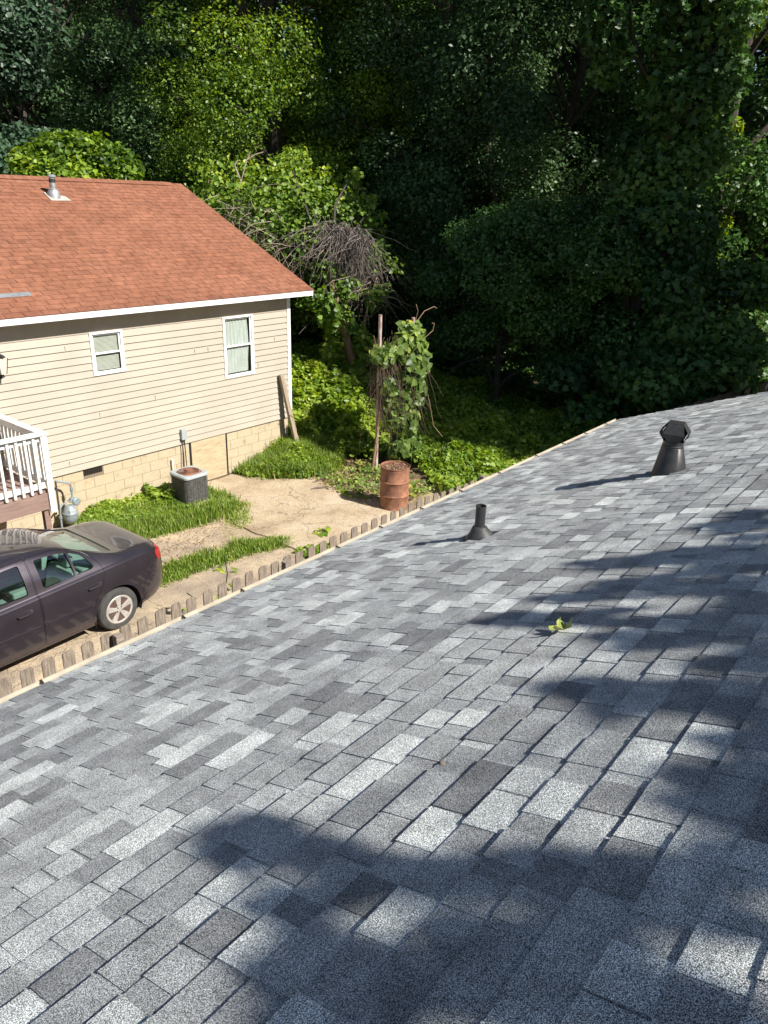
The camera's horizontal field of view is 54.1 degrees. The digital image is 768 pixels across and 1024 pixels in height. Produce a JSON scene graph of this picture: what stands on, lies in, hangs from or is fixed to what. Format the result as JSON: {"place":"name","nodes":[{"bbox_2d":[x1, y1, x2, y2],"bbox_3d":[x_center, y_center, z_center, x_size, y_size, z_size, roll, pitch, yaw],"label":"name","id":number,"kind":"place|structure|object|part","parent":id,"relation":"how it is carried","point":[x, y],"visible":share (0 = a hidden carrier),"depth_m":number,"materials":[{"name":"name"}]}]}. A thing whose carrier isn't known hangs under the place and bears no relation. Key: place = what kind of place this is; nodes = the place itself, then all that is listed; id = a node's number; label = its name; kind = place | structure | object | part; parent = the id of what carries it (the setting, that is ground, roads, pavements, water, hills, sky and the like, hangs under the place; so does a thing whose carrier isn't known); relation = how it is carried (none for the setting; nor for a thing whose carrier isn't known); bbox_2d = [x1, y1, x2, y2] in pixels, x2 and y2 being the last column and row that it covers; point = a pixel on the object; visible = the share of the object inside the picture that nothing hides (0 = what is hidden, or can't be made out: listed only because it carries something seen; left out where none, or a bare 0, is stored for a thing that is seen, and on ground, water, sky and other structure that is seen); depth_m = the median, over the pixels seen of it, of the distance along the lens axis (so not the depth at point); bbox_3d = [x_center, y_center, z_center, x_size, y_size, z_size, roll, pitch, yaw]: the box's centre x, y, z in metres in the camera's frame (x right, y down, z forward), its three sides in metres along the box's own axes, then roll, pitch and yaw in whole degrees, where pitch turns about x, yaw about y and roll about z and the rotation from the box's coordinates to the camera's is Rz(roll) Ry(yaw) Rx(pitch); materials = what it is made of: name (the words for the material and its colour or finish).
{"place":"outdoors","nodes":[
{"label":"outdoors","id":0,"kind":"place"},
{"bbox_2d":[0,549,304,691],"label":"driveway track","id":1,"kind":"structure","parent":0,"point":[195,585],"depth_m":11.11,"materials":[{"name":"grey packed dirt"}]},
{"bbox_2d":[0,521,161,667],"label":"parked sedan","id":2,"kind":"object","parent":1,"relation":"on","point":[58,584],"visible":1,"depth_m":10.03,"materials":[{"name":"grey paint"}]},
{"bbox_3d":[-4.814,1.315,9.065,0.505,1.130,1.233,18,27,33],"label":"front door","id":3,"kind":"part","parent":2,"relation":"part of","materials":[{"name":"grey paint"}]},
{"bbox_3d":[-4.395,0.366,10.420,1.164,0.263,0.633,18,27,33],"label":"rear window","id":4,"kind":"part","parent":2,"relation":"part of","materials":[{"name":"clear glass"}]},
{"bbox_3d":[-4.164,1.007,9.861,0.507,1.128,0.926,18,27,33],"label":"rear door","id":5,"kind":"part","parent":2,"relation":"part of","materials":[{"name":"grey paint"}]},
{"bbox_2d":[151,524,222,563],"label":"driveway track","id":6,"kind":"structure","parent":0,"point":[181,545],"depth_m":13.25,"materials":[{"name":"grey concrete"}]},
{"bbox_2d":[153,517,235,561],"bbox_3d":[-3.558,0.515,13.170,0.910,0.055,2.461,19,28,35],"label":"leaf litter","id":7,"kind":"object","parent":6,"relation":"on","point":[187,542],"visible":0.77,"depth_m":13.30,"materials":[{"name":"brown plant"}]},
{"bbox_2d":[55,302,767,527],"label":"ground","id":8,"kind":"structure","parent":0,"point":[414,468],"depth_m":17.76,"materials":[{"name":"soil"}]},
{"bbox_2d":[0,414,56,528],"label":"wooden deck","id":9,"kind":"structure","parent":8,"relation":"on","point":[14,488],"depth_m":11.63,"materials":[{"name":"white wood"}]},
{"bbox_2d":[0,0,73,174],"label":"broadleaf tree","id":10,"kind":"object","parent":8,"relation":"on","point":[23,38],"visible":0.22,"depth_m":24.67,"materials":[{"name":"green plant"}]},
{"bbox_2d":[54,480,80,527],"bbox_3d":[-5.637,-0.103,13.475,0.396,0.967,0.303,-9,25,-24],"label":"gas meter","id":11,"kind":"object","parent":8,"relation":"on","point":[70,513],"visible":0.98,"depth_m":13.43,"materials":[{"name":"grey metal"}]},
{"bbox_2d":[1,127,145,180],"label":"vine mound","id":12,"kind":"object","parent":8,"relation":"on","point":[74,153],"visible":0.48,"depth_m":23.78,"materials":[{"name":"green plant"}]},
{"bbox_2d":[0,0,148,153],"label":"forest tree","id":13,"kind":"object","parent":8,"relation":"on","point":[23,113],"visible":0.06,"depth_m":36.89,"materials":[{"name":"green plant"}]},
{"bbox_2d":[0,0,189,156],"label":"broadleaf tree","id":14,"kind":"object","parent":8,"relation":"on","point":[82,62],"visible":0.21,"depth_m":28.47,"materials":[{"name":"green plant"}]},
{"bbox_2d":[2,0,238,158],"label":"forest tree","id":15,"kind":"object","parent":8,"relation":"on","point":[174,16],"visible":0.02,"depth_m":37.70,"materials":[{"name":"green plant"}]},
{"bbox_2d":[30,0,279,189],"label":"broadleaf tree","id":16,"kind":"object","parent":8,"relation":"on","point":[144,119],"visible":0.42,"depth_m":26.80,"materials":[{"name":"green plant"}]},
{"bbox_2d":[71,484,241,538],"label":"grass","id":17,"kind":"structure","parent":8,"relation":"on","point":[215,504],"depth_m":14.07,"materials":[{"name":"green plant"}]},
{"bbox_2d":[0,174,313,529],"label":"red roofed house","id":18,"kind":"structure","parent":8,"relation":"on","point":[145,331],"depth_m":14.68,"materials":[{"name":"plastic"}]},
{"bbox_2d":[88,329,125,375],"bbox_3d":[-5.047,-2.899,13.628,0.185,0.800,0.700,19,28,35],"label":"window frame","id":19,"kind":"structure","parent":18,"relation":"in","point":[104,349],"depth_m":13.62,"materials":[{"name":"white paint"}]},
{"bbox_2d":[222,314,254,378],"bbox_3d":[-3.119,-3.513,15.911,0.185,1.300,0.860,19,28,35],"label":"window frame","id":20,"kind":"structure","parent":18,"relation":"in","point":[236,343],"depth_m":15.92,"materials":[{"name":"white paint"}]},
{"bbox_2d":[129,128,217,196],"bbox_3d":[-7.956,-10.224,28.929,3.724,8.035,4.067,-6,24,-18],"label":"shrub","id":21,"kind":"object","parent":8,"relation":"on","point":[148,172],"visible":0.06,"depth_m":26.90,"materials":[{"name":"green plant"}]},
{"bbox_2d":[64,0,329,232],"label":"forest tree","id":22,"kind":"object","parent":8,"relation":"on","point":[97,23],"visible":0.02,"depth_m":36.21,"materials":[{"name":"green plant"}]},
{"bbox_2d":[0,473,493,697],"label":"picket fence","id":23,"kind":"object","parent":8,"relation":"on","point":[108,640],"visible":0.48,"depth_m":9.27,"materials":[{"name":"brown wood"}]},
{"bbox_2d":[130,0,429,333],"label":"broadleaf tree","id":24,"kind":"object","parent":8,"relation":"on","point":[202,92],"visible":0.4,"depth_m":25.54,"materials":[{"name":"green plant"}]},
{"bbox_2d":[278,374,298,440],"bbox_3d":[-2.162,-2.298,17.271,0.485,1.744,0.196,4,23,5],"label":"leaning timber","id":25,"kind":"object","parent":8,"relation":"on","point":[294,433],"visible":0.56,"depth_m":17.17,"materials":[{"name":"brown wood"}]},
{"bbox_2d":[231,425,348,479],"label":"grass","id":26,"kind":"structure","parent":8,"relation":"on","point":[322,449],"depth_m":16.91,"materials":[{"name":"green plant"}]},
{"bbox_2d":[139,473,447,591],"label":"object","id":27,"kind":"structure","parent":8,"relation":"on","point":[244,532],"depth_m":13.73,"materials":[{"name":"dry leaves"},{"name":"twigs"}]},
{"bbox_2d":[77,491,194,523],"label":"weeds","id":28,"kind":"object","parent":27,"relation":"on","point":[106,502],"visible":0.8,"depth_m":14.24,"materials":[{"name":"green plant"}]},
{"bbox_2d":[144,482,176,501],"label":"weeds","id":29,"kind":"object","parent":27,"relation":"on","point":[160,492],"visible":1,"depth_m":14.86,"materials":[{"name":"green plant"}]},
{"bbox_2d":[170,466,208,508],"bbox_3d":[-3.840,-0.528,14.867,0.620,0.692,0.620,19,28,35],"label":"air conditioner","id":30,"kind":"object","parent":27,"relation":"on","point":[189,484],"visible":0.91,"depth_m":14.68,"materials":[{"name":"grey metal"}]},
{"bbox_2d":[211,554,239,598],"bbox_3d":[-2.097,1.166,10.138,0.464,1.284,0.422,19,28,35],"label":"tall weed","id":31,"kind":"object","parent":27,"relation":"on","point":[219,569],"visible":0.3,"depth_m":10.03,"materials":[{"name":"green plant"}]},
{"bbox_2d":[160,533,294,587],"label":"grass","id":32,"kind":"structure","parent":27,"relation":"on","point":[175,570],"depth_m":12.65,"materials":[{"name":"green plant"}]},
{"bbox_2d":[293,543,328,556],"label":"weeds","id":33,"kind":"object","parent":27,"relation":"on","point":[305,552],"visible":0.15,"depth_m":13.00,"materials":[{"name":"green plant"}]},
{"bbox_2d":[315,457,436,498],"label":"weeds","id":34,"kind":"object","parent":27,"relation":"on","point":[368,469],"visible":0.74,"depth_m":16.10,"materials":[{"name":"green plant"}]},
{"bbox_2d":[379,461,409,510],"bbox_3d":[0.209,-0.509,14.878,0.604,0.880,0.604,19,28,35],"label":"steel drum","id":35,"kind":"object","parent":27,"relation":"on","point":[394,493],"visible":0.98,"depth_m":14.68,"materials":[{"name":"brown metal"}]},
{"bbox_2d":[385,461,408,469],"bbox_3d":[0.245,-0.900,14.722,0.480,0.052,0.471,19,28,35],"label":"leaf debris","id":36,"kind":"object","parent":35,"relation":"on","point":[386,465],"visible":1,"depth_m":14.71,"materials":[{"name":"brown plant"}]},
{"bbox_2d":[184,146,415,373],"bbox_3d":[-2.803,-7.109,22.558,7.836,7.280,4.993,7,23,12],"label":"tangled tree","id":37,"kind":"object","parent":8,"relation":"on","point":[288,241],"visible":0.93,"depth_m":21.94,"materials":[{"name":"green plant"}]},
{"bbox_2d":[208,474,398,552],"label":"patio","id":38,"kind":"structure","parent":8,"relation":"on","point":[331,507],"depth_m":14.77,"materials":[{"name":"beige concrete"}]},
{"bbox_2d":[219,499,253,529],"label":"grass","id":39,"kind":"structure","parent":38,"relation":"on","point":[241,512],"depth_m":14.29,"materials":[{"name":"green plant"}]},
{"bbox_2d":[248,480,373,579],"bbox_3d":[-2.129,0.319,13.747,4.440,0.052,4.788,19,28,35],"label":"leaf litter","id":40,"kind":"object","parent":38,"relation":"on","point":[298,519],"visible":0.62,"depth_m":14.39,"materials":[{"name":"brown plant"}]},
{"bbox_2d":[313,525,330,537],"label":"weed","id":41,"kind":"object","parent":38,"relation":"on","point":[323,533],"visible":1,"depth_m":13.66,"materials":[{"name":"green plant"}]},
{"bbox_2d":[204,0,416,216],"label":"forest tree","id":42,"kind":"object","parent":8,"relation":"on","point":[312,81],"visible":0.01,"depth_m":38.23,"materials":[{"name":"green plant"}]},
{"bbox_2d":[290,301,358,326],"bbox_3d":[-3.506,-10.819,34.461,7.014,5.984,5.693,-1,23,-6],"label":"shrub","id":43,"kind":"object","parent":8,"relation":"on","point":[292,322],"visible":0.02,"depth_m":33.28,"materials":[{"name":"green plant"}]},
{"bbox_2d":[227,0,450,337],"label":"broadleaf tree","id":44,"kind":"object","parent":8,"relation":"on","point":[344,72],"visible":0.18,"depth_m":27.43,"materials":[{"name":"green plant"}]},
{"bbox_2d":[291,352,393,442],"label":"ground vines","id":45,"kind":"object","parent":8,"relation":"on","point":[321,376],"visible":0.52,"depth_m":19.34,"materials":[{"name":"green plant"}]},
{"bbox_2d":[316,309,392,379],"bbox_3d":[-0.525,-4.595,22.709,3.106,3.150,1.849,-10,25,-26],"label":"ivy clump","id":46,"kind":"object","parent":8,"relation":"on","point":[332,353],"visible":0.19,"depth_m":22.21,"materials":[{"name":"green plant"}]},
{"bbox_2d":[311,457,423,508],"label":"leaf litter","id":47,"kind":"object","parent":8,"relation":"on","point":[364,492],"visible":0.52,"depth_m":16.18,"materials":[{"name":"brown plant"}]},
{"bbox_2d":[374,315,381,471],"bbox_3d":[-0.130,-2.499,16.367,0.077,3.500,0.095,19,28,35],"label":"steel pole","id":48,"kind":"object","parent":8,"relation":"on","point":[380,339],"visible":0.66,"depth_m":16.31,"materials":[{"name":"metal"}]},
{"bbox_2d":[0,392,767,1023],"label":"grey roofed house","id":49,"kind":"structure","parent":8,"relation":"on","point":[256,802],"depth_m":2.56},
{"bbox_2d":[549,617,572,629],"bbox_3d":[0.803,0.498,3.419,0.118,0.080,0.122,-18,6,7],"label":"fallen leaf","id":50,"kind":"object","parent":49,"relation":"on","point":[560,625],"visible":1,"depth_m":3.43,"materials":[{"name":"yellow plant"}]},
{"bbox_2d":[0,0,767,258],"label":"wood","id":51,"kind":"object","parent":8,"relation":"on","point":[14,113],"depth_m":42.39,"materials":[{"name":"green plant"}]},
{"bbox_2d":[343,304,443,472],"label":"vine column","id":52,"kind":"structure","parent":8,"relation":"on","point":[403,387],"depth_m":16.47,"materials":[{"name":"green plant"}]},
{"bbox_2d":[279,0,538,276],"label":"forest tree","id":53,"kind":"object","parent":8,"relation":"on","point":[395,91],"depth_m":37.62,"materials":[{"name":"green plant"}]},
{"bbox_2d":[292,0,589,341],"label":"broadleaf tree","id":54,"kind":"object","parent":8,"relation":"on","point":[544,16],"visible":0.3,"depth_m":24.64,"materials":[{"name":"green plant"}]},
{"bbox_2d":[375,227,521,372],"bbox_3d":[2.102,-7.340,26.209,5.073,5.382,6.045,1,22,-3],"label":"shrub","id":55,"kind":"object","parent":8,"relation":"on","point":[440,312],"visible":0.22,"depth_m":24.62,"materials":[{"name":"green plant"}]},
{"bbox_2d":[288,338,633,491],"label":"ground vines","id":56,"kind":"object","parent":8,"relation":"on","point":[534,443],"visible":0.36,"depth_m":19.55,"materials":[{"name":"green plant"}]},
{"bbox_2d":[372,41,588,362],"bbox_3d":[2.939,-9.224,24.294,6.625,10.411,6.831,19,28,35],"label":"broadleaf tree","id":57,"kind":"object","parent":8,"relation":"on","point":[445,181],"visible":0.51,"depth_m":22.66,"materials":[{"name":"green plant"}]},
{"bbox_2d":[413,187,587,399],"bbox_3d":[3.321,-5.903,21.588,4.777,6.307,5.414,19,28,35],"label":"broadleaf tree","id":58,"kind":"object","parent":8,"relation":"on","point":[508,229],"visible":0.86,"depth_m":20.57,"materials":[{"name":"green plant"}]},
{"bbox_2d":[381,0,638,304],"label":"forest tree","id":59,"kind":"object","parent":8,"relation":"on","point":[568,166],"visible":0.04,"depth_m":35.21,"materials":[{"name":"green plant"}]},
{"bbox_2d":[383,0,659,356],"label":"broadleaf tree","id":60,"kind":"object","parent":8,"relation":"on","point":[571,114],"visible":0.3,"depth_m":23.80,"materials":[{"name":"green plant"}]},
{"bbox_2d":[291,305,765,415],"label":"ground vines","id":61,"kind":"object","parent":8,"relation":"on","point":[475,370],"visible":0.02,"depth_m":25.44,"materials":[{"name":"green plant"}]},
{"bbox_2d":[448,0,654,312],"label":"forest tree","id":62,"kind":"object","parent":8,"relation":"on","point":[562,68],"visible":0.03,"depth_m":33.14,"materials":[{"name":"green plant"}]},
{"bbox_2d":[518,187,682,415],"bbox_3d":[5.953,-5.721,21.274,4.260,6.366,5.021,19,28,35],"label":"shrub","id":63,"kind":"object","parent":8,"relation":"on","point":[594,275],"visible":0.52,"depth_m":19.92,"materials":[{"name":"green plant"}]},
{"bbox_2d":[532,319,686,423],"bbox_3d":[6.869,-3.751,21.050,4.479,3.304,5.164,19,28,35],"label":"ivy clump","id":64,"kind":"object","parent":8,"relation":"on","point":[644,381],"visible":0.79,"depth_m":19.98,"materials":[{"name":"green plant"}]},
{"bbox_2d":[568,0,767,287],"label":"forest tree","id":65,"kind":"object","parent":8,"relation":"on","point":[736,219],"visible":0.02,"depth_m":30.28,"materials":[{"name":"green plant"}]},
{"bbox_2d":[575,0,767,417],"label":"ivy covered tree","id":66,"kind":"object","parent":8,"relation":"on","point":[695,82],"visible":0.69,"depth_m":18.37,"materials":[{"name":"green plant"}]},
{"bbox_2d":[610,0,767,321],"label":"forest tree","id":67,"kind":"object","parent":8,"relation":"on","point":[751,116],"visible":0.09,"depth_m":28.28,"materials":[{"name":"green plant"}]},
{"bbox_2d":[612,1,767,306],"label":"broadleaf tree","id":68,"kind":"object","parent":8,"relation":"on","point":[732,193],"visible":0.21,"depth_m":21.32,"materials":[{"name":"green plant"}]},
{"bbox_2d":[633,253,767,412],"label":"ivy clump","id":69,"kind":"object","parent":8,"relation":"on","point":[731,345],"visible":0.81,"depth_m":19.07,"materials":[{"name":"green plant"}]},
{"bbox_2d":[670,381,767,409],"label":"fence","id":70,"kind":"object","parent":8,"relation":"on","point":[730,394],"visible":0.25,"depth_m":18.91,"materials":[{"name":"brown wood"}]},
{"bbox_2d":[681,0,767,306],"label":"leaning tree","id":71,"kind":"object","parent":8,"relation":"on","point":[727,224],"visible":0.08,"depth_m":22.08,"materials":[{"name":"green plant"}]},
{"bbox_2d":[147,0,764,85],"label":"sky","id":72,"kind":"structure","parent":0,"point":[258,0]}
]}

